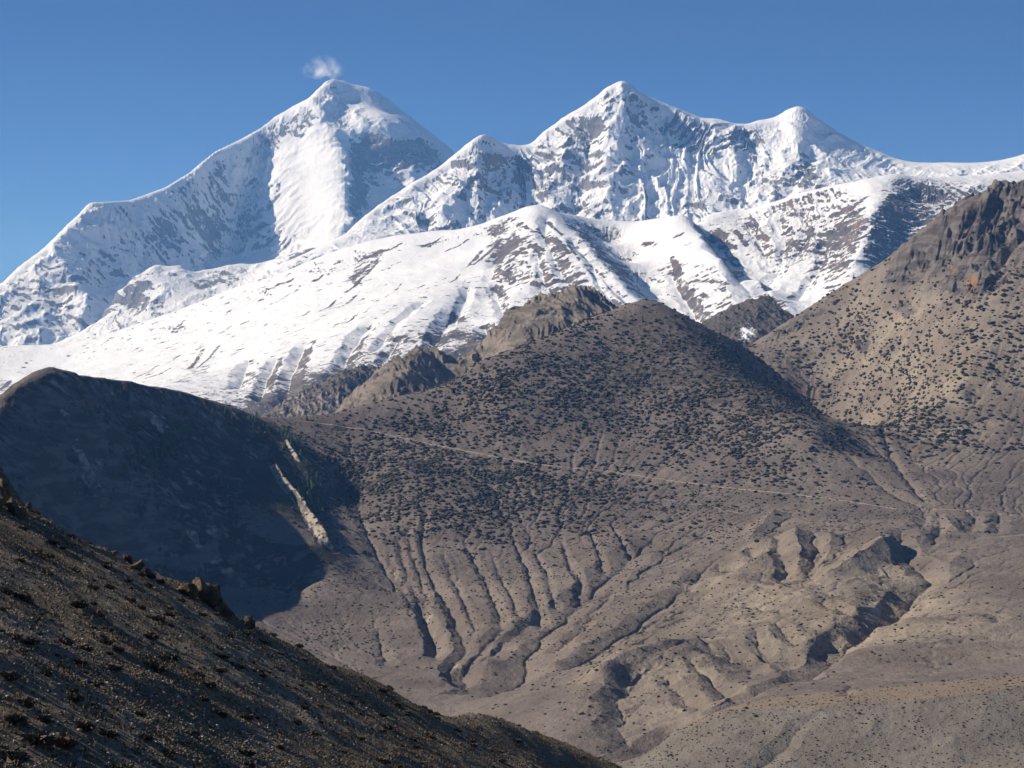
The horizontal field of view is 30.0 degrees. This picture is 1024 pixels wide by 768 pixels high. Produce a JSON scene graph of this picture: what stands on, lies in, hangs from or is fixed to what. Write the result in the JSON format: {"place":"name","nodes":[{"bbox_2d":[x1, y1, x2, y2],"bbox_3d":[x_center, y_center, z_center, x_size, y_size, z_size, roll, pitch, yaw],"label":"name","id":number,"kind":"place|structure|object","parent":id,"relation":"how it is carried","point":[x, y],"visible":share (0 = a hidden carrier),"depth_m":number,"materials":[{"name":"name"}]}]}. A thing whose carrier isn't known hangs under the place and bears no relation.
{"place":"outdoors","nodes":[
{"label":"outdoors","id":0,"kind":"place"},
{"bbox_2d":[54,248,314,343],"bbox_3d":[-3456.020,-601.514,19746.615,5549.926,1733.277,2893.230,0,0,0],"label":"mountain","id":1,"kind":"structure","parent":0,"point":[152,292],"depth_m":19883.81,"materials":[{"name":"snow"}]},
{"bbox_2d":[0,367,380,620],"bbox_3d":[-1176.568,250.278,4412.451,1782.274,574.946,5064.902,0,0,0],"label":"hill","id":2,"kind":"structure","parent":0,"point":[58,473],"depth_m":4019.21,"materials":[{"name":"soil"}]},
{"bbox_2d":[0,79,454,346],"bbox_3d":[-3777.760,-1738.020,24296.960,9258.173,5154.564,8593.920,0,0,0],"label":"mountain","id":3,"kind":"structure","parent":0,"point":[328,161],"depth_m":25005.51,"materials":[{"name":"snow"}]},
{"bbox_2d":[0,468,621,767],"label":"slope","id":4,"kind":"structure","parent":0,"point":[5,708],"depth_m":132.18,"materials":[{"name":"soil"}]},
{"bbox_2d":[0,587,13,593],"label":"thorn bush","id":5,"kind":"object","parent":4,"relation":"on","point":[6,590],"visible":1,"depth_m":118.96,"materials":[{"name":"plant"}]},
{"bbox_2d":[0,670,20,680],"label":"thorn bush","id":6,"kind":"object","parent":4,"relation":"on","point":[11,675],"visible":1,"depth_m":88.74,"materials":[{"name":"plant"}]},
{"bbox_2d":[7,631,21,639],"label":"thorn bush","id":7,"kind":"object","parent":4,"relation":"on","point":[16,635],"visible":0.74,"depth_m":100.28,"materials":[{"name":"plant"}]},
{"bbox_2d":[0,478,29,519],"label":"rock outcrop","id":8,"kind":"object","parent":4,"relation":"on","point":[8,501],"visible":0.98,"depth_m":172.71,"materials":[{"name":"stone"}]},
{"bbox_2d":[0,747,31,764],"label":"thorn bush","id":9,"kind":"object","parent":4,"relation":"on","point":[16,755],"visible":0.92,"depth_m":74.34,"materials":[{"name":"plant"}]},
{"bbox_2d":[3,713,28,724],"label":"thorn bush","id":10,"kind":"object","parent":4,"relation":"on","point":[15,719],"visible":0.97,"depth_m":81.26,"materials":[{"name":"plant"}]},
{"bbox_2d":[11,591,22,597],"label":"thorn bush","id":11,"kind":"object","parent":4,"relation":"on","point":[17,594],"visible":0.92,"depth_m":119.46,"materials":[{"name":"plant"}]},
{"bbox_2d":[18,526,28,530],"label":"thorn bush","id":12,"kind":"object","parent":4,"relation":"on","point":[25,528],"visible":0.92,"depth_m":162.48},
{"bbox_2d":[20,648,30,652],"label":"thorn bush","id":13,"kind":"object","parent":4,"relation":"on","point":[25,650],"visible":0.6,"depth_m":98.03,"materials":[{"name":"plant"}]},
{"bbox_2d":[15,697,38,706],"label":"thorn bush","id":14,"kind":"object","parent":4,"relation":"on","point":[30,701],"visible":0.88,"depth_m":84.74,"materials":[{"name":"plant"}]},
{"bbox_2d":[19,593,34,601],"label":"thorn bush","id":15,"kind":"object","parent":4,"relation":"on","point":[27,598],"visible":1,"depth_m":119.66,"materials":[{"name":"plant"}]},
{"bbox_2d":[25,502,31,508],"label":"boulder","id":16,"kind":"object","parent":4,"relation":"on","point":[28,505],"visible":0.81,"depth_m":182.87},
{"bbox_2d":[21,635,40,644],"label":"thorn bush","id":17,"kind":"object","parent":4,"relation":"on","point":[31,640],"visible":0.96,"depth_m":100.87,"materials":[{"name":"plant"}]},
{"bbox_2d":[30,549,42,554],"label":"thorn bush","id":18,"kind":"object","parent":4,"relation":"on","point":[35,551],"visible":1,"depth_m":146.79,"materials":[{"name":"plant"}]},
{"bbox_2d":[22,729,56,746],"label":"thorn bush","id":19,"kind":"object","parent":4,"relation":"on","point":[41,738],"visible":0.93,"depth_m":79.78,"materials":[{"name":"plant"}]},
{"bbox_2d":[36,714,54,723],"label":"thorn bush","id":20,"kind":"object","parent":4,"relation":"on","point":[45,718],"visible":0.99,"depth_m":83.45,"materials":[{"name":"plant"}]},
{"bbox_2d":[39,669,53,676],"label":"thorn bush","id":21,"kind":"object","parent":4,"relation":"on","point":[46,673],"visible":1,"depth_m":93.43,"materials":[{"name":"plant"}]},
{"bbox_2d":[42,570,53,575],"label":"thorn bush","id":22,"kind":"object","parent":4,"relation":"on","point":[49,573],"visible":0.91,"depth_m":138.64,"materials":[{"name":"plant"}]},
{"bbox_2d":[43,553,54,557],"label":"thorn bush","id":23,"kind":"object","parent":4,"relation":"on","point":[50,555],"visible":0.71,"depth_m":151.76,"materials":[{"name":"plant"}]},
{"bbox_2d":[46,539,59,544],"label":"thorn bush","id":24,"kind":"object","parent":4,"relation":"on","point":[52,542],"visible":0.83,"depth_m":163.77,"materials":[{"name":"plant"}]},
{"bbox_2d":[55,662,68,668],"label":"thorn bush","id":25,"kind":"object","parent":4,"relation":"on","point":[61,665],"visible":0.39,"depth_m":98.99,"materials":[{"name":"plant"}]},
{"bbox_2d":[55,736,76,749],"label":"thorn bush","id":26,"kind":"object","parent":4,"relation":"on","point":[67,743],"visible":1,"depth_m":81.01,"materials":[{"name":"plant"}]},
{"bbox_2d":[57,637,74,645],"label":"thorn bush","id":27,"kind":"object","parent":4,"relation":"on","point":[68,641],"visible":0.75,"depth_m":108.82,"materials":[{"name":"plant"}]},
{"bbox_2d":[67,687,78,693],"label":"thorn bush","id":28,"kind":"object","parent":4,"relation":"on","point":[73,690],"visible":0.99,"depth_m":93.10,"materials":[{"name":"plant"}]},
{"bbox_2d":[70,568,80,572],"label":"thorn bush","id":29,"kind":"object","parent":4,"relation":"on","point":[76,570],"visible":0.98,"depth_m":148.23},
{"bbox_2d":[67,693,84,701],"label":"thorn bush","id":30,"kind":"object","parent":4,"relation":"on","point":[76,697],"visible":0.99,"depth_m":91.88,"materials":[{"name":"plant"}]},
{"bbox_2d":[70,599,87,607],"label":"thorn bush","id":31,"kind":"object","parent":4,"relation":"on","point":[82,603],"visible":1,"depth_m":126.45,"materials":[{"name":"plant"}]},
{"bbox_2d":[74,658,87,666],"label":"thorn bush","id":32,"kind":"object","parent":4,"relation":"on","point":[81,661],"visible":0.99,"depth_m":103.13,"materials":[{"name":"plant"}]},
{"bbox_2d":[74,719,96,730],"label":"thorn bush","id":33,"kind":"object","parent":4,"relation":"on","point":[87,724],"visible":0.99,"depth_m":86.62,"materials":[{"name":"plant"}]},
{"bbox_2d":[79,644,93,651],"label":"thorn bush","id":34,"kind":"object","parent":4,"relation":"on","point":[87,647],"visible":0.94,"depth_m":110.39,"materials":[{"name":"plant"}]},
{"bbox_2d":[88,584,98,590],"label":"thorn bush","id":35,"kind":"object","parent":4,"relation":"on","point":[95,587],"visible":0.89,"depth_m":142.89,"materials":[{"name":"plant"}]},
{"bbox_2d":[87,680,100,686],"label":"thorn bush","id":36,"kind":"object","parent":4,"relation":"on","point":[96,683],"visible":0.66,"depth_m":98.99,"materials":[{"name":"plant"}]},
{"bbox_2d":[91,702,100,707],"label":"thorn bush","id":37,"kind":"object","parent":4,"relation":"on","point":[97,704],"visible":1,"depth_m":92.91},
{"bbox_2d":[92,711,101,716],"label":"thorn bush","id":38,"kind":"object","parent":4,"relation":"on","point":[97,713],"visible":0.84,"depth_m":91.47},
{"bbox_2d":[93,611,103,615],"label":"thorn bush","id":39,"kind":"object","parent":4,"relation":"on","point":[98,613],"visible":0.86,"depth_m":128.44,"materials":[{"name":"plant"}]},
{"bbox_2d":[99,637,113,644],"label":"thorn bush","id":40,"kind":"object","parent":4,"relation":"on","point":[106,641],"visible":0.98,"depth_m":116.47,"materials":[{"name":"plant"}]},
{"bbox_2d":[101,564,111,568],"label":"thorn bush","id":41,"kind":"object","parent":4,"relation":"on","point":[108,566],"visible":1,"depth_m":165.54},
{"bbox_2d":[100,625,114,631],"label":"thorn bush","id":42,"kind":"object","parent":4,"relation":"on","point":[111,628],"visible":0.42,"depth_m":122.96,"materials":[{"name":"plant"}]},
{"bbox_2d":[98,727,120,738],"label":"thorn bush","id":43,"kind":"object","parent":4,"relation":"on","point":[111,732],"visible":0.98,"depth_m":87.90,"materials":[{"name":"plant"}]},
{"bbox_2d":[104,583,115,589],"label":"thorn bush","id":44,"kind":"object","parent":4,"relation":"on","point":[109,586],"visible":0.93,"depth_m":148.97,"materials":[{"name":"plant"}]},
{"bbox_2d":[108,663,122,671],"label":"thorn bush","id":45,"kind":"object","parent":4,"relation":"on","point":[115,667],"visible":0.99,"depth_m":105.95,"materials":[{"name":"plant"}]},
{"bbox_2d":[108,763,124,767],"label":"thorn bush","id":46,"kind":"object","parent":4,"relation":"on","point":[116,765],"visible":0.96,"depth_m":82.08,"materials":[{"name":"plant"}]},
{"bbox_2d":[112,646,124,651],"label":"thorn bush","id":47,"kind":"object","parent":4,"relation":"on","point":[118,649],"visible":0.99,"depth_m":115.72,"materials":[{"name":"plant"}]},
{"bbox_2d":[123,554,132,563],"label":"boulder","id":48,"kind":"object","parent":4,"relation":"on","point":[128,558],"visible":0.87,"depth_m":179.55,"materials":[{"name":"stone"}]},
{"bbox_2d":[123,577,132,582],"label":"thorn bush","id":49,"kind":"object","parent":4,"relation":"on","point":[127,579],"visible":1,"depth_m":164.60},
{"bbox_2d":[124,596,137,601],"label":"thorn bush","id":50,"kind":"object","parent":4,"relation":"on","point":[132,599],"visible":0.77,"depth_m":147.87,"materials":[{"name":"plant"}]},
{"bbox_2d":[131,560,144,570],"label":"boulder","id":51,"kind":"object","parent":4,"relation":"on","point":[140,564],"visible":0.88,"depth_m":175.99,"materials":[{"name":"stone"}]},
{"bbox_2d":[134,710,146,715],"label":"thorn bush","id":52,"kind":"object","parent":4,"relation":"on","point":[140,713],"visible":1,"depth_m":96.05,"materials":[{"name":"plant"}]},
{"bbox_2d":[137,604,146,609],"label":"thorn bush","id":53,"kind":"object","parent":4,"relation":"on","point":[141,606],"visible":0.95,"depth_m":144.56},
{"bbox_2d":[139,733,153,740],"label":"thorn bush","id":54,"kind":"object","parent":4,"relation":"on","point":[148,737],"visible":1,"depth_m":90.82,"materials":[{"name":"plant"}]},
{"bbox_2d":[142,568,151,574],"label":"boulder","id":55,"kind":"object","parent":4,"relation":"on","point":[146,571],"visible":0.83,"depth_m":175.50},
{"bbox_2d":[143,582,153,586],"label":"thorn bush","id":56,"kind":"object","parent":4,"relation":"on","point":[147,584],"visible":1,"depth_m":167.24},
{"bbox_2d":[143,659,155,665],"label":"thorn bush","id":57,"kind":"object","parent":4,"relation":"on","point":[150,662],"visible":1,"depth_m":117.03,"materials":[{"name":"plant"}]},
{"bbox_2d":[146,574,155,578],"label":"thorn bush","id":58,"kind":"object","parent":4,"relation":"on","point":[149,576],"visible":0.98,"depth_m":175.23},
{"bbox_2d":[144,631,159,639],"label":"thorn bush","id":59,"kind":"object","parent":4,"relation":"on","point":[152,636],"visible":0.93,"depth_m":132.83,"materials":[{"name":"plant"}]},
{"bbox_2d":[150,616,163,621],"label":"thorn bush","id":60,"kind":"object","parent":4,"relation":"on","point":[159,618],"visible":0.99,"depth_m":141.72,"materials":[{"name":"plant"}]},
{"bbox_2d":[150,664,166,672],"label":"thorn bush","id":61,"kind":"object","parent":4,"relation":"on","point":[160,668],"visible":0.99,"depth_m":116.85,"materials":[{"name":"plant"}]},
{"bbox_2d":[156,654,173,661],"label":"thorn bush","id":62,"kind":"object","parent":4,"relation":"on","point":[164,657],"visible":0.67,"depth_m":124.07,"materials":[{"name":"plant"}]},
{"bbox_2d":[162,748,175,755],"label":"thorn bush","id":63,"kind":"object","parent":4,"relation":"on","point":[168,751],"visible":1,"depth_m":90.61,"materials":[{"name":"plant"}]},
{"bbox_2d":[164,611,175,617],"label":"thorn bush","id":64,"kind":"object","parent":4,"relation":"on","point":[170,613],"visible":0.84,"depth_m":148.71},
{"bbox_2d":[164,605,175,609],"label":"thorn bush","id":65,"kind":"object","parent":4,"relation":"on","point":[168,607],"visible":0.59,"depth_m":162.43,"materials":[{"name":"plant"}]},
{"bbox_2d":[168,653,179,660],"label":"thorn bush","id":66,"kind":"object","parent":4,"relation":"on","point":[175,657],"visible":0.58,"depth_m":129.53,"materials":[{"name":"plant"}]},
{"bbox_2d":[185,729,199,736],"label":"thorn bush","id":67,"kind":"object","parent":4,"relation":"on","point":[194,733],"visible":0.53,"depth_m":99.59,"materials":[{"name":"plant"}]},
{"bbox_2d":[191,672,205,677],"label":"thorn bush","id":68,"kind":"object","parent":4,"relation":"on","point":[200,674],"visible":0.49,"depth_m":123.62,"materials":[{"name":"plant"}]},
{"bbox_2d":[198,695,210,701],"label":"thorn bush","id":69,"kind":"object","parent":4,"relation":"on","point":[204,698],"visible":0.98,"depth_m":112.34,"materials":[{"name":"plant"}]},
{"bbox_2d":[177,577,234,618],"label":"rock outcrop","id":70,"kind":"object","parent":4,"relation":"on","point":[207,593],"visible":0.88,"depth_m":178.45,"materials":[{"name":"stone"}]},
{"bbox_2d":[204,680,216,688],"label":"thorn bush","id":71,"kind":"object","parent":4,"relation":"on","point":[211,684],"visible":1,"depth_m":120.61,"materials":[{"name":"plant"}]},
{"bbox_2d":[214,652,222,656],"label":"thorn bush","id":72,"kind":"object","parent":4,"relation":"on","point":[218,654],"visible":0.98,"depth_m":140.22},
{"bbox_2d":[212,666,227,672],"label":"thorn bush","id":73,"kind":"object","parent":4,"relation":"on","point":[219,669],"visible":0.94,"depth_m":132.94,"materials":[{"name":"plant"}]},
{"bbox_2d":[215,709,227,715],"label":"thorn bush","id":74,"kind":"object","parent":4,"relation":"on","point":[221,712],"visible":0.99,"depth_m":111.94,"materials":[{"name":"plant"}]},
{"bbox_2d":[220,653,230,658],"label":"thorn bush","id":75,"kind":"object","parent":4,"relation":"on","point":[225,656],"visible":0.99,"depth_m":140.49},
{"bbox_2d":[232,645,241,649],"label":"thorn bush","id":76,"kind":"object","parent":4,"relation":"on","point":[237,647],"visible":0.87,"depth_m":156.48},
{"bbox_2d":[231,663,246,669],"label":"thorn bush","id":77,"kind":"object","parent":4,"relation":"on","point":[241,666],"visible":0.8,"depth_m":140.02,"materials":[{"name":"plant"}]},
{"bbox_2d":[240,630,251,635],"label":"thorn bush","id":78,"kind":"object","parent":4,"relation":"on","point":[247,632],"visible":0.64,"depth_m":173.56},
{"bbox_2d":[238,713,254,720],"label":"thorn bush","id":79,"kind":"object","parent":4,"relation":"on","point":[248,717],"visible":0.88,"depth_m":117.38,"materials":[{"name":"plant"}]},
{"bbox_2d":[237,747,256,756],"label":"thorn bush","id":80,"kind":"object","parent":4,"relation":"on","point":[250,752],"visible":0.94,"depth_m":104.45,"materials":[{"name":"plant"}]},
{"bbox_2d":[243,616,254,628],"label":"rock outcrop","id":81,"kind":"object","parent":4,"relation":"on","point":[249,621],"visible":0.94,"depth_m":182.33,"materials":[{"name":"stone"}]},
{"bbox_2d":[243,761,255,767],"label":"thorn bush","id":82,"kind":"object","parent":4,"relation":"on","point":[251,764],"visible":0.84,"depth_m":101.10,"materials":[{"name":"plant"}]},
{"bbox_2d":[276,744,284,749],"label":"thorn bush","id":83,"kind":"object","parent":4,"relation":"on","point":[280,746],"visible":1,"depth_m":111.50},
{"bbox_2d":[292,719,303,724],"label":"thorn bush","id":84,"kind":"object","parent":4,"relation":"on","point":[298,722],"visible":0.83,"depth_m":129.23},
{"bbox_2d":[294,643,303,647],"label":"thorn bush","id":85,"kind":"object","parent":4,"relation":"on","point":[299,645],"visible":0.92,"depth_m":195.00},
{"bbox_2d":[300,704,311,710],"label":"thorn bush","id":86,"kind":"object","parent":4,"relation":"on","point":[306,707],"visible":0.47,"depth_m":140.72,"materials":[{"name":"plant"}]},
{"bbox_2d":[308,730,321,736],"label":"thorn bush","id":87,"kind":"object","parent":4,"relation":"on","point":[315,733],"visible":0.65,"depth_m":127.74,"materials":[{"name":"plant"}]},
{"bbox_2d":[317,683,328,687],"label":"thorn bush","id":88,"kind":"object","parent":4,"relation":"on","point":[323,685],"visible":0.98,"depth_m":167.37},
{"bbox_2d":[354,735,365,740],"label":"thorn bush","id":89,"kind":"object","parent":4,"relation":"on","point":[361,738],"visible":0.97,"depth_m":141.47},
{"bbox_2d":[375,756,390,764],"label":"thorn bush","id":90,"kind":"object","parent":4,"relation":"on","point":[384,760],"visible":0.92,"depth_m":133.81,"materials":[{"name":"plant"}]},
{"bbox_2d":[378,712,387,716],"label":"thorn bush","id":91,"kind":"object","parent":4,"relation":"on","point":[381,714],"visible":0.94,"depth_m":173.66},
{"bbox_2d":[378,688,388,692],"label":"thorn bush","id":92,"kind":"object","parent":4,"relation":"on","point":[383,690],"visible":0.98,"depth_m":200.14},
{"bbox_2d":[383,724,392,729],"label":"thorn bush","id":93,"kind":"object","parent":4,"relation":"on","point":[388,726],"visible":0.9,"depth_m":163.25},
{"bbox_2d":[394,702,402,706],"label":"thorn bush","id":94,"kind":"object","parent":4,"relation":"on","point":[397,704],"visible":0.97,"depth_m":197.19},
{"bbox_2d":[411,744,420,749],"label":"thorn bush","id":95,"kind":"object","parent":4,"relation":"on","point":[415,746],"visible":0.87,"depth_m":160.12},
{"bbox_2d":[427,734,437,739],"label":"thorn bush","id":96,"kind":"object","parent":4,"relation":"on","point":[433,737],"visible":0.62,"depth_m":178.89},
{"bbox_2d":[261,364,380,417],"bbox_3d":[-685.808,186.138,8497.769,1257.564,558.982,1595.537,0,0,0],"label":"hill","id":97,"kind":"structure","parent":0,"point":[329,394],"depth_m":8427.79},
{"bbox_2d":[0,205,758,416],"bbox_3d":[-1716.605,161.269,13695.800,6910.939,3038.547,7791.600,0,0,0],"label":"mountain","id":98,"kind":"structure","parent":0,"point":[263,346],"depth_m":13616.28,"materials":[{"name":"snow"}]},
{"bbox_2d":[335,284,616,412],"bbox_3d":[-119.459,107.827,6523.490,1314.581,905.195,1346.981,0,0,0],"label":"hill","id":99,"kind":"structure","parent":0,"point":[535,317],"depth_m":6435.55,"materials":[{"name":"stone"}]},
{"bbox_2d":[0,0,1023,282],"label":"sky","id":100,"kind":"structure","parent":0,"point":[101,100],"materials":[{"name":"blue"}]},
{"bbox_2d":[272,300,864,687],"bbox_3d":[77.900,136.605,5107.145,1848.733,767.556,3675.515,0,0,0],"label":"hill","id":101,"kind":"structure","parent":0,"point":[492,646],"depth_m":4583.80,"materials":[{"name":"soil"}]},
{"bbox_2d":[199,199,1023,767],"bbox_3d":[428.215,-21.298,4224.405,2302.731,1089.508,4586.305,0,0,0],"label":"shrubs","id":102,"kind":"object","parent":101,"relation":"on","point":[561,493],"visible":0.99,"depth_m":4846.26,"materials":[{"name":"plant"}]},
{"bbox_2d":[293,420,894,508],"bbox_3d":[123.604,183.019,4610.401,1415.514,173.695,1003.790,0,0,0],"label":"path","id":103,"kind":"structure","parent":0,"point":[585,468],"depth_m":4773.46,"materials":[{"name":"soil"}]},
{"bbox_2d":[255,448,1023,767],"bbox_3d":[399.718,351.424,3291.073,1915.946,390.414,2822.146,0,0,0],"label":"valley","id":104,"kind":"structure","parent":0,"point":[961,654],"depth_m":3283.41,"materials":[{"name":"soil"}]},
{"bbox_2d":[270,81,1023,276],"bbox_3d":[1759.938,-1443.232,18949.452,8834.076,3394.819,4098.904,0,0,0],"label":"mountain","id":105,"kind":"structure","parent":0,"point":[621,151],"depth_m":18927.87,"materials":[{"name":"snow"}]},
{"bbox_2d":[702,294,793,347],"bbox_3d":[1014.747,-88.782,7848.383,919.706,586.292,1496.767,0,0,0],"label":"hill","id":106,"kind":"structure","parent":0,"point":[746,323],"depth_m":7777.19,"materials":[{"name":"stone"},{"name":"rock"}]},
{"bbox_2d":[633,675,1023,767],"bbox_3d":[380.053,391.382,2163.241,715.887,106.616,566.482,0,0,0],"label":"terrace","id":107,"kind":"structure","parent":0,"point":[978,748],"depth_m":2138.55,"materials":[{"name":"soil"}]},
{"bbox_2d":[701,170,1023,315],"bbox_3d":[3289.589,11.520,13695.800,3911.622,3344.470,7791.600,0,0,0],"label":"mountain","id":108,"kind":"structure","parent":0,"point":[794,255],"depth_m":13843.58,"materials":[{"name":"snow"}]},
{"bbox_2d":[750,179,1023,477],"bbox_3d":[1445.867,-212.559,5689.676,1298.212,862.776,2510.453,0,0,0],"label":"hill","id":109,"kind":"structure","parent":0,"point":[930,248],"depth_m":5668.09,"materials":[{"name":"soil"}]},
{"bbox_2d":[935,508,1020,516],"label":"path","id":110,"kind":"structure","parent":0,"point":[974,511],"depth_m":4079.07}
]}

